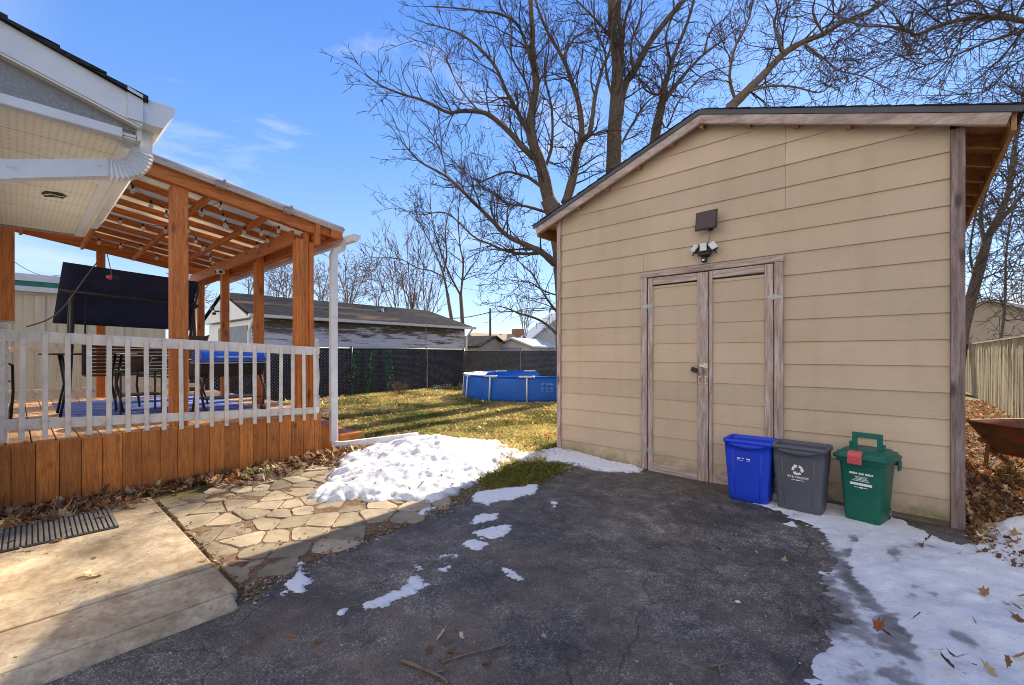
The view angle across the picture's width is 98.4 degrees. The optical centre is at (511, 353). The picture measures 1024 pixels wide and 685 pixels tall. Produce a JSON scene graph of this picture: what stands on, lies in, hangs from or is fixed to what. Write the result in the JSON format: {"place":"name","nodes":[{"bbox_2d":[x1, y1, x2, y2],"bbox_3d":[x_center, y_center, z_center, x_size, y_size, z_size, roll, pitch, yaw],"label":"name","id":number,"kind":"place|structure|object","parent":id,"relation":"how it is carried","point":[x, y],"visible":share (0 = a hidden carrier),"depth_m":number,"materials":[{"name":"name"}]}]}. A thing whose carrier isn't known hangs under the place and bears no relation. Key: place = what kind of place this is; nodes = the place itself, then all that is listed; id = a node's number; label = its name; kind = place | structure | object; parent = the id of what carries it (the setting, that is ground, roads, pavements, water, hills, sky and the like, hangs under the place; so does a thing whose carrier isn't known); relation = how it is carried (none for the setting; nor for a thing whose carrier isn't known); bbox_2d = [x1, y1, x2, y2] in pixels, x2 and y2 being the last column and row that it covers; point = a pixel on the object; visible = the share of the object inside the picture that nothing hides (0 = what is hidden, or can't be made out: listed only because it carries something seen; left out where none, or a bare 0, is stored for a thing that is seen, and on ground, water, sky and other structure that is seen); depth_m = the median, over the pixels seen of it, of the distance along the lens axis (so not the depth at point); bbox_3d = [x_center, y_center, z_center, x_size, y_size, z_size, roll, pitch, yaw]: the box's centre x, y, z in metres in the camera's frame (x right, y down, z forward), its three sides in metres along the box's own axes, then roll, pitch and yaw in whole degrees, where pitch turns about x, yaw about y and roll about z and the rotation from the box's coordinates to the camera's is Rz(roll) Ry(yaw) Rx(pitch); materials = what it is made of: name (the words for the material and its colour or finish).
{"place":"outdoors","nodes":[
{"label":"outdoors","id":0,"kind":"place"},
{"bbox_2d":[13,505,40,516],"bbox_3d":[-3.961,1.302,3.622,0.173,0.103,0.173,0,0,42],"label":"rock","id":1,"kind":"object","parent":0,"point":[22,508],"visible":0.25,"depth_m":3.58,"materials":[{"name":"grey stone"}]},
{"bbox_2d":[8,273,165,401],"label":"neighbour building","id":2,"kind":"structure","parent":0,"point":[35,297],"depth_m":8.88,"materials":[{"name":"white metal"}]},
{"bbox_2d":[0,497,237,684],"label":"path","id":3,"kind":"structure","parent":0,"point":[46,639],"depth_m":2.33,"materials":[{"name":"concrete"}]},
{"bbox_2d":[0,508,118,552],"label":"door mat","id":4,"kind":"object","parent":3,"relation":"on","point":[25,535],"depth_m":3.17,"materials":[{"name":"rubber"}]},
{"bbox_2d":[0,490,156,528],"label":"fallen leaves","id":5,"kind":"object","parent":3,"relation":"on","point":[54,513],"visible":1,"depth_m":3.48,"materials":[{"name":"brown plant"}]},
{"bbox_2d":[0,505,206,576],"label":"fallen leaves","id":6,"kind":"object","parent":3,"relation":"on","point":[89,571],"visible":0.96,"depth_m":2.93,"materials":[{"name":"brown plant"}]},
{"bbox_2d":[0,504,219,660],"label":"leaf crumbs","id":7,"kind":"object","parent":3,"relation":"on","point":[95,593],"visible":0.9,"depth_m":2.43,"materials":[{"name":"brown plant"}]},
{"bbox_2d":[254,473,267,479],"bbox_3d":[-2.612,1.289,4.599,0.142,0.088,0.140,0,0,42],"label":"rock","id":8,"kind":"object","parent":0,"point":[259,475],"visible":0.5,"depth_m":4.56,"materials":[{"name":"beige stone"}]},
{"bbox_2d":[157,465,465,594],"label":"flagstone terrace","id":9,"kind":"structure","parent":0,"point":[377,511],"depth_m":3.48,"materials":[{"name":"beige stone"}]},
{"bbox_2d":[157,463,584,609],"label":"leaf crumbs","id":10,"kind":"object","parent":9,"relation":"on","point":[263,586],"visible":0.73,"depth_m":3.12,"materials":[{"name":"brown plant"}]},
{"bbox_2d":[205,293,476,394],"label":"garage","id":11,"kind":"structure","parent":0,"point":[365,326],"depth_m":15.89,"materials":[{"name":"white metal"}]},
{"bbox_2d":[218,325,247,392],"bbox_3d":[-9.124,0.230,14.380,2.850,2.200,0.038,0,0,42],"label":"garage door","id":12,"kind":"structure","parent":11,"relation":"in","point":[238,334],"depth_m":13.92,"materials":[{"name":"grey paint"}]},
{"bbox_2d":[277,386,556,460],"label":"grass","id":13,"kind":"structure","parent":0,"point":[419,421],"depth_m":8.94,"materials":[{"name":"green plant"}]},
{"bbox_2d":[469,329,523,339],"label":"house","id":14,"kind":"structure","parent":0,"point":[515,334],"depth_m":62.67,"materials":[{"name":"brick"}]},
{"bbox_2d":[43,468,970,684],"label":"driveway","id":15,"kind":"structure","parent":0,"point":[611,614],"depth_m":2.31,"materials":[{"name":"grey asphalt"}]},
{"bbox_2d":[358,630,382,646],"bbox_3d":[-0.644,1.308,2.029,0.018,0.007,0.138,0,0,34],"label":"twig","id":16,"kind":"object","parent":15,"relation":"on","point":[369,640],"visible":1,"depth_m":2.01,"materials":[{"name":"wood"}]},
{"bbox_2d":[369,579,400,589],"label":"twig","id":17,"kind":"object","parent":15,"relation":"on","point":[384,583],"visible":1,"depth_m":2.51,"materials":[{"name":"brown wood"}]},
{"bbox_2d":[234,465,581,612],"bbox_3d":[-0.490,1.292,3.748,0.623,0.063,3.499,0,0,42],"label":"grit","id":18,"kind":"object","parent":15,"relation":"on","point":[310,566],"visible":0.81,"depth_m":3.11,"materials":[{"name":"grey gravel"}]},
{"bbox_2d":[401,658,452,684],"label":"twig","id":19,"kind":"object","parent":15,"relation":"on","point":[420,667],"visible":1,"depth_m":1.82,"materials":[{"name":"brown wood"}]},
{"bbox_2d":[441,639,511,663],"bbox_3d":[-0.143,1.304,1.933,0.334,0.019,0.040,0,0,-25],"label":"twig","id":20,"kind":"object","parent":15,"relation":"on","point":[467,653],"visible":1,"depth_m":1.93,"materials":[{"name":"brown wood"}]},
{"bbox_2d":[249,545,795,663],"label":"fallen leaves","id":21,"kind":"object","parent":15,"relation":"on","point":[427,650],"visible":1,"depth_m":2.02,"materials":[{"name":"brown plant"}]},
{"bbox_2d":[280,484,798,615],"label":"snow patches","id":22,"kind":"object","parent":15,"relation":"on","point":[298,582],"visible":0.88,"depth_m":3.02,"materials":[{"name":"white snow"}]},
{"bbox_2d":[356,484,826,684],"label":"leaf crumbs","id":23,"kind":"object","parent":15,"relation":"on","point":[670,683],"visible":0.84,"depth_m":2.37,"materials":[{"name":"brown plant"}]},
{"bbox_2d":[541,447,643,473],"bbox_3d":[0.927,1.281,5.322,1.530,0.126,0.795,0,0,42],"label":"snow strip","id":24,"kind":"object","parent":15,"relation":"on","point":[592,462],"visible":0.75,"depth_m":5.09,"materials":[{"name":"white snow"}]},
{"bbox_2d":[592,565,629,569],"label":"twig","id":25,"kind":"object","parent":15,"relation":"on","point":[609,565],"visible":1,"depth_m":2.71,"materials":[{"name":"wood"}]},
{"bbox_2d":[708,660,734,673],"bbox_3d":[0.886,1.304,1.841,0.120,0.019,0.052,0,0,-14],"label":"twig","id":26,"kind":"object","parent":15,"relation":"on","point":[714,665],"visible":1,"depth_m":1.85,"materials":[{"name":"brown wood"}]},
{"bbox_2d":[807,607,831,633],"bbox_3d":[1.508,1.308,2.169,0.008,0.007,0.210,0,0,7],"label":"twig","id":27,"kind":"object","parent":15,"relation":"on","point":[819,620],"visible":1,"depth_m":2.16,"materials":[{"name":"brown wood"}]},
{"bbox_2d":[753,493,1023,684],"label":"snow sheet","id":28,"kind":"object","parent":15,"relation":"on","point":[897,577],"visible":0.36,"depth_m":2.28,"materials":[{"name":"white snow"}]},
{"bbox_2d":[723,434,777,504],"bbox_3d":[2.164,1.043,4.005,0.401,0.550,0.315,0,0,42],"label":"recycling bin","id":29,"kind":"object","parent":28,"relation":"on","point":[750,467],"visible":0.92,"depth_m":3.91,"materials":[{"name":"blue plastic"}]},
{"bbox_2d":[772,439,832,514],"bbox_3d":[2.455,1.041,3.746,0.315,0.550,0.401,0,0,-45],"label":"recycling bin","id":30,"kind":"object","parent":28,"relation":"on","point":[802,470],"visible":1,"depth_m":3.65,"materials":[{"name":"grey plastic"}]},
{"bbox_2d":[833,431,901,524],"bbox_3d":[2.823,0.973,3.512,0.398,0.682,0.366,0,0,-35],"label":"green bin","id":31,"kind":"object","parent":28,"relation":"on","point":[867,473],"visible":1,"depth_m":3.42,"materials":[{"name":"plastic"}]},
{"bbox_2d":[848,530,1023,676],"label":"fallen leaves","id":32,"kind":"object","parent":28,"relation":"on","point":[879,625],"visible":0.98,"depth_m":2.04,"materials":[{"name":"brown plant"}]},
{"bbox_2d":[0,0,1023,340],"label":"sky","id":33,"kind":"structure","parent":0,"point":[252,92],"materials":[{"name":"blue"}]},
{"bbox_2d":[4,355,1023,604],"bbox_3d":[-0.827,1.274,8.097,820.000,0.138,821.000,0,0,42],"label":"ground","id":34,"kind":"structure","parent":0,"point":[178,495],"depth_m":4.17,"materials":[{"name":"soil"}]},
{"bbox_2d":[0,12,174,237],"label":"house","id":35,"kind":"structure","parent":34,"relation":"on","point":[79,138],"depth_m":1.95,"materials":[{"name":"white metal"}]},
{"bbox_2d":[0,390,361,516],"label":"deck","id":36,"kind":"structure","parent":34,"relation":"on","point":[35,467],"depth_m":4.29,"materials":[{"name":"brown wood"}]},
{"bbox_2d":[8,363,14,418],"bbox_3d":[-5.667,0.238,4.562,0.566,0.986,0.632,0,0,-33],"label":"patio chair","id":37,"kind":"object","parent":36,"relation":"on","point":[12,392],"visible":0.71,"depth_m":4.95,"materials":[{"name":"metal"}]},
{"bbox_2d":[8,347,194,398],"bbox_3d":[-7.947,0.300,6.569,0.052,0.820,5.650,0,0,42],"label":"deck railing","id":38,"kind":"object","parent":36,"relation":"on","point":[56,391],"visible":0.27,"depth_m":7.18,"materials":[{"name":"paint"}]},
{"bbox_2d":[52,395,251,416],"bbox_3d":[-5.090,0.722,6.202,2.750,0.014,1.800,0,0,42],"label":"rug","id":39,"kind":"object","parent":36,"relation":"on","point":[78,408],"visible":0.47,"depth_m":6.00,"materials":[{"name":"blue fabric"}]},
{"bbox_2d":[38,353,136,416],"bbox_3d":[-5.092,0.356,5.334,0.874,0.723,0.874,0,0,42],"label":"patio table","id":40,"kind":"object","parent":39,"relation":"on","point":[61,362],"visible":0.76,"depth_m":5.30,"materials":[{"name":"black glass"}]},
{"bbox_2d":[53,262,199,399],"bbox_3d":[-5.534,-0.231,6.471,0.964,1.885,1.673,0,0,42],"label":"porch swing","id":41,"kind":"object","parent":39,"relation":"on","point":[130,299],"visible":0.69,"depth_m":6.16,"materials":[{"name":"black fabric"}]},
{"bbox_2d":[113,370,161,414],"bbox_3d":[-4.565,0.460,5.400,0.420,0.510,0.420,0,0,42],"label":"side shelf","id":42,"kind":"object","parent":39,"relation":"on","point":[121,394],"visible":0.84,"depth_m":5.38,"materials":[{"name":"metal"}]},
{"bbox_2d":[124,356,152,370],"bbox_3d":[-4.565,0.117,5.400,0.280,0.175,0.273,0,0,42],"label":"planter","id":43,"kind":"object","parent":42,"relation":"on","point":[136,363],"visible":0.59,"depth_m":5.31,"materials":[{"name":"brown wood"}]},
{"bbox_2d":[135,335,209,406],"bbox_3d":[-4.646,0.226,6.079,0.566,0.986,0.632,0,0,22],"label":"patio chair","id":44,"kind":"object","parent":39,"relation":"on","point":[191,372],"visible":0.32,"depth_m":6.21,"materials":[{"name":"metal"}]},
{"bbox_2d":[0,320,319,443],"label":"deck railing","id":45,"kind":"object","parent":36,"relation":"on","point":[21,424],"visible":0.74,"depth_m":4.20,"materials":[{"name":"paint"}]},
{"bbox_2d":[0,153,418,447],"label":"pergola","id":46,"kind":"object","parent":36,"relation":"on","point":[178,192],"visible":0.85,"depth_m":5.51,"materials":[{"name":"brown wood"}]},
{"bbox_2d":[26,254,104,326],"bbox_3d":[-4.238,-0.633,4.226,0.011,0.808,0.757,0,0,-1],"label":"cable","id":47,"kind":"object","parent":46,"relation":"hanging from","point":[70,297],"visible":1,"depth_m":4.24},
{"bbox_2d":[106,253,118,280],"bbox_3d":[-4.171,-0.906,4.606,0.071,0.284,0.096,0,0,42],"label":"hanging ornament","id":48,"kind":"object","parent":46,"relation":"hanging from","point":[112,277],"visible":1,"depth_m":4.59,"materials":[{"name":"metal"}]},
{"bbox_2d":[93,182,280,264],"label":"string lights","id":49,"kind":"object","parent":46,"relation":"hanging from","point":[201,213],"visible":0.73,"depth_m":5.49,"materials":[{"name":"black plastic"}]},
{"bbox_2d":[214,269,224,274],"bbox_3d":[-4.728,-1.360,7.168,0.106,0.131,0.175,0,0,42],"label":"security camera","id":50,"kind":"object","parent":46,"relation":"attached to","point":[219,271],"visible":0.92,"depth_m":7.12,"materials":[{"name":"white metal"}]},
{"bbox_2d":[190,350,265,411],"bbox_3d":[-3.394,0.336,5.322,0.504,0.785,0.690,0,0,42],"label":"patio table","id":51,"kind":"object","parent":36,"relation":"on","point":[204,364],"visible":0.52,"depth_m":5.20,"materials":[{"name":"blue"}]},
{"bbox_2d":[0,444,368,519],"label":"fallen leaves","id":52,"kind":"object","parent":34,"relation":"on","point":[210,478],"visible":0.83,"depth_m":4.36,"materials":[{"name":"brown plant"}]},
{"bbox_2d":[166,273,231,335],"bbox_3d":[-17.802,-2.128,24.750,4.207,7.116,4.084,0,0,42],"label":"bare tree","id":53,"kind":"object","parent":34,"relation":"on","point":[207,295],"visible":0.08,"depth_m":25.33,"materials":[{"name":"brown plant"}]},
{"bbox_2d":[237,276,264,294],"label":"bare tree","id":54,"kind":"object","parent":34,"relation":"on","point":[249,285],"visible":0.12,"depth_m":39.81,"materials":[{"name":"brown plant"}]},
{"bbox_2d":[243,466,274,477],"bbox_3d":[-2.744,1.269,4.742,0.360,0.105,0.324,0,0,42],"label":"sprig","id":55,"kind":"object","parent":34,"relation":"on","point":[252,472],"visible":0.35,"depth_m":4.71,"materials":[{"name":"green plant"}]},
{"bbox_2d":[264,263,292,297],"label":"bare tree","id":56,"kind":"object","parent":34,"relation":"on","point":[285,281],"visible":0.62,"depth_m":37.79,"materials":[{"name":"brown plant"}]},
{"bbox_2d":[289,257,341,300],"bbox_3d":[-17.070,-4.062,38.559,4.334,10.984,4.963,0,0,-36],"label":"bare tree","id":57,"kind":"object","parent":34,"relation":"on","point":[319,279],"visible":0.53,"depth_m":38.09,"materials":[{"name":"brown plant"}]},
{"bbox_2d":[189,346,464,400],"bbox_3d":[-4.792,0.588,14.205,0.115,1.685,9.761,0,0,36],"label":"chain link fence","id":58,"kind":"object","parent":34,"relation":"on","point":[412,366],"visible":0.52,"depth_m":14.59,"materials":[{"name":"metal"}]},
{"bbox_2d":[348,351,358,394],"bbox_3d":[-4.914,0.636,13.666,0.163,1.479,0.399,0,0,42],"label":"vine","id":59,"kind":"object","parent":58,"relation":"attached to","point":[354,368],"visible":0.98,"depth_m":13.66,"materials":[{"name":"green plant"}]},
{"bbox_2d":[364,353,374,393],"bbox_3d":[-4.543,0.621,14.082,0.164,1.316,0.383,0,0,42],"label":"vine","id":60,"kind":"object","parent":58,"relation":"attached to","point":[369,365],"visible":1,"depth_m":14.06,"materials":[{"name":"green plant"}]},
{"bbox_2d":[384,350,393,392],"bbox_3d":[-4.063,0.649,14.623,0.163,1.545,0.356,0,0,42],"label":"vine","id":61,"kind":"object","parent":58,"relation":"attached to","point":[388,381],"visible":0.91,"depth_m":14.61,"materials":[{"name":"green plant"}]},
{"bbox_2d":[316,444,372,467],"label":"fallen leaves","id":62,"kind":"object","parent":34,"relation":"on","point":[326,462],"visible":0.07,"depth_m":5.01,"materials":[{"name":"brown plant"}]},
{"bbox_2d":[322,241,379,303],"bbox_3d":[-13.113,-3.817,36.264,5.514,10.493,4.347,0,0,42],"label":"bare tree","id":63,"kind":"object","parent":34,"relation":"on","point":[353,288],"visible":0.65,"depth_m":35.76,"materials":[{"name":"brown plant"}]},
{"bbox_2d":[358,256,399,305],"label":"bare tree","id":64,"kind":"object","parent":34,"relation":"on","point":[375,296],"visible":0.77,"depth_m":35.45,"materials":[{"name":"brown plant"}]},
{"bbox_2d":[357,215,415,307],"bbox_3d":[-9.506,-4.795,33.656,4.082,12.451,3.707,0,0,-31],"label":"bare tree","id":65,"kind":"object","parent":34,"relation":"on","point":[397,285],"visible":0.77,"depth_m":33.69,"materials":[{"name":"brown plant"}]},
{"bbox_2d":[391,379,413,394],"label":"shrub","id":66,"kind":"object","parent":34,"relation":"on","point":[401,391],"visible":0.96,"depth_m":14.08,"materials":[{"name":"green plant"}]},
{"bbox_2d":[365,217,440,309],"bbox_3d":[-7.970,-4.462,32.894,4.918,11.783,3.883,0,0,25],"label":"bare tree","id":67,"kind":"object","parent":34,"relation":"on","point":[411,302],"visible":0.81,"depth_m":32.85,"materials":[{"name":"brown plant"}]},
{"bbox_2d":[307,434,518,502],"bbox_3d":[-1.116,1.174,5.000,2.143,0.380,2.693,0,0,25],"label":"snow pile","id":68,"kind":"object","parent":34,"relation":"on","point":[437,454],"visible":0.88,"depth_m":4.55,"materials":[{"name":"white snow"}]},
{"bbox_2d":[345,434,478,493],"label":"leaf crumbs","id":69,"kind":"object","parent":68,"relation":"on","point":[422,471],"visible":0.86,"depth_m":4.38,"materials":[{"name":"brown plant"}]},
{"bbox_2d":[352,181,479,318],"bbox_3d":[-5.165,-4.026,23.433,6.927,10.861,3.791,0,0,-9],"label":"bare tree","id":70,"kind":"object","parent":34,"relation":"on","point":[443,277],"visible":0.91,"depth_m":23.86,"materials":[{"name":"brown plant"}]},
{"bbox_2d":[278,385,556,447],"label":"fallen leaves","id":71,"kind":"object","parent":34,"relation":"on","point":[483,437],"visible":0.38,"depth_m":9.45,"materials":[{"name":"plant"}]},
{"bbox_2d":[425,296,429,389],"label":"sapling","id":72,"kind":"object","parent":34,"relation":"on","point":[426,348],"visible":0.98,"depth_m":15.54,"materials":[{"name":"brown plant"}]},
{"bbox_2d":[415,233,449,312],"bbox_3d":[-6.387,-4.040,34.997,3.039,10.940,3.325,0,0,-14],"label":"bare tree","id":73,"kind":"object","parent":34,"relation":"on","point":[430,298],"visible":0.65,"depth_m":34.79,"materials":[{"name":"brown plant"}]},
{"bbox_2d":[405,165,506,347],"bbox_3d":[-3.166,-4.679,25.081,5.868,12.159,3.155,0,0,3],"label":"bare tree","id":74,"kind":"object","parent":34,"relation":"on","point":[462,278],"visible":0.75,"depth_m":24.92,"materials":[{"name":"brown plant"}]},
{"bbox_2d":[465,335,504,366],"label":"house","id":75,"kind":"structure","parent":34,"relation":"on","point":[484,343],"depth_m":41.91,"materials":[{"name":"black"}]},
{"bbox_2d":[320,0,651,349],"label":"bare tree","id":76,"kind":"object","parent":34,"relation":"on","point":[535,155],"visible":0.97,"depth_m":16.20,"materials":[{"name":"brown plant"}]},
{"bbox_2d":[489,308,490,335],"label":"utility pole","id":77,"kind":"object","parent":34,"relation":"on","point":[490,322],"visible":0.35,"depth_m":49.90,"materials":[{"name":"brown wood"}]},
{"bbox_2d":[453,309,552,318],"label":"utility wire","id":78,"kind":"object","parent":77,"relation":"attached to","point":[498,311],"visible":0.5,"depth_m":50.10,"materials":[{"name":"black metal"}]},
{"bbox_2d":[462,370,556,402],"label":"pool","id":79,"kind":"structure","parent":34,"relation":"on","point":[517,386],"depth_m":11.90,"materials":[{"name":"plastic"}]},
{"bbox_2d":[464,349,556,375],"bbox_3d":[2.973,0.623,13.917,13.122,1.615,0.092,0,0,41],"label":"chain link fence","id":80,"kind":"object","parent":34,"relation":"on","point":[543,362],"visible":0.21,"depth_m":16.42,"materials":[{"name":"metal"}]},
{"bbox_2d":[477,459,568,489],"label":"grass","id":81,"kind":"structure","parent":34,"relation":"on","point":[542,470],"depth_m":4.56,"materials":[{"name":"green plant"}]},
{"bbox_2d":[501,337,555,366],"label":"outbuilding","id":82,"kind":"structure","parent":34,"relation":"on","point":[512,343],"depth_m":43.49,"materials":[{"name":"grey paint"}]},
{"bbox_2d":[502,347,521,366],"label":"garage door","id":83,"kind":"structure","parent":82,"relation":"in","point":[503,348],"depth_m":43.31,"materials":[{"name":"grey paint"}]},
{"bbox_2d":[512,278,550,337],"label":"bare tree","id":84,"kind":"object","parent":34,"relation":"on","point":[522,321],"visible":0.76,"depth_m":45.81,"materials":[{"name":"brown plant"}]},
{"bbox_2d":[499,438,571,468],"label":"grass","id":85,"kind":"structure","parent":34,"relation":"on","point":[537,458],"depth_m":5.35,"materials":[{"name":"plant"}]},
{"bbox_2d":[520,312,555,349],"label":"house","id":86,"kind":"structure","parent":34,"relation":"on","point":[538,333],"depth_m":50.27,"materials":[{"name":"white"}]},
{"bbox_2d":[510,448,571,463],"bbox_3d":[0.359,1.256,5.429,1.218,0.120,0.978,0,0,1],"label":"snow trail","id":87,"kind":"object","parent":34,"relation":"on","point":[521,455],"visible":0.39,"depth_m":5.26,"materials":[{"name":"white snow"}]},
{"bbox_2d":[542,0,698,172],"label":"bare tree","id":88,"kind":"object","parent":34,"relation":"on","point":[618,87],"visible":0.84,"depth_m":17.30,"materials":[{"name":"brown plant"}]},
{"bbox_2d":[609,0,775,149],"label":"bare tree","id":89,"kind":"object","parent":34,"relation":"on","point":[655,132],"visible":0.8,"depth_m":18.25,"materials":[{"name":"brown plant"}]},
{"bbox_2d":[531,102,1023,529],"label":"shed","id":90,"kind":"structure","parent":34,"relation":"on","point":[819,296],"depth_m":4.11,"materials":[{"name":"beige wood"}]},
{"bbox_2d":[648,272,708,481],"bbox_3d":[1.768,0.238,4.742,0.649,2.161,0.053,0,0,42],"label":"door","id":91,"kind":"structure","parent":90,"relation":"in","point":[678,318],"depth_m":4.74,"materials":[{"name":"beige wood"}]},
{"bbox_2d":[690,364,698,372],"bbox_3d":[1.902,0.154,4.589,0.086,0.090,0.033,0,0,42],"label":"padlock","id":92,"kind":"object","parent":90,"relation":"hanging from","point":[694,369],"visible":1,"depth_m":4.58,"materials":[{"name":"metal"}]},
{"bbox_2d":[691,241,717,262],"bbox_3d":[1.972,-1.034,4.527,0.271,0.205,0.106,0,0,42],"label":"security light","id":93,"kind":"object","parent":90,"relation":"attached to","point":[704,253],"visible":1,"depth_m":4.50,"materials":[{"name":"white plastic"}]},
{"bbox_2d":[695,209,717,243],"bbox_3d":[1.991,-1.264,4.508,0.217,0.384,0.118,0,0,42],"label":"solar panel","id":94,"kind":"object","parent":90,"relation":"attached to","point":[705,220],"visible":0.98,"depth_m":4.48,"materials":[{"name":"black plastic"}]},
{"bbox_2d":[709,263,773,492],"bbox_3d":[2.241,0.236,4.340,0.576,2.165,0.026,0,0,42],"label":"door","id":95,"kind":"structure","parent":90,"relation":"in","point":[741,318],"depth_m":4.35,"materials":[{"name":"beige wood"}]},
{"bbox_2d":[678,0,950,107],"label":"bare tree","id":96,"kind":"object","parent":34,"relation":"on","point":[738,99],"visible":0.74,"depth_m":14.96,"materials":[{"name":"brown plant"}]},
{"bbox_2d":[754,0,1023,299],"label":"bare tree","id":97,"kind":"object","parent":34,"relation":"on","point":[986,17],"visible":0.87,"depth_m":10.22,"materials":[{"name":"brown plant"}]},
{"bbox_2d":[964,398,1023,566],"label":"fallen leaves","id":98,"kind":"object","parent":34,"relation":"on","point":[982,409],"visible":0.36,"depth_m":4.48,"materials":[{"name":"brown plant"}]},
{"bbox_2d":[966,70,1023,358],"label":"bare tree","id":99,"kind":"object","parent":34,"relation":"on","point":[973,295],"visible":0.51,"depth_m":14.76,"materials":[{"name":"brown plant"}]},
{"bbox_2d":[966,335,1023,417],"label":"board fence","id":100,"kind":"object","parent":34,"relation":"on","point":[992,372],"visible":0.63,"depth_m":10.11,"materials":[{"name":"beige wood"}]},
{"bbox_2d":[966,418,1023,468],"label":"wheelbarrow","id":101,"kind":"object","parent":34,"relation":"on","point":[1001,436],"visible":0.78,"depth_m":4.84,"materials":[{"name":"red metal"}]},
{"bbox_2d":[969,297,1023,379],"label":"house","id":102,"kind":"structure","parent":34,"relation":"on","point":[979,331],"depth_m":22.93,"materials":[{"name":"brown"}]},
{"bbox_2d":[983,255,1023,303],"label":"bare tree","id":103,"kind":"object","parent":34,"relation":"on","point":[1011,292],"visible":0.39,"depth_m":29.93,"materials":[{"name":"brown plant"}]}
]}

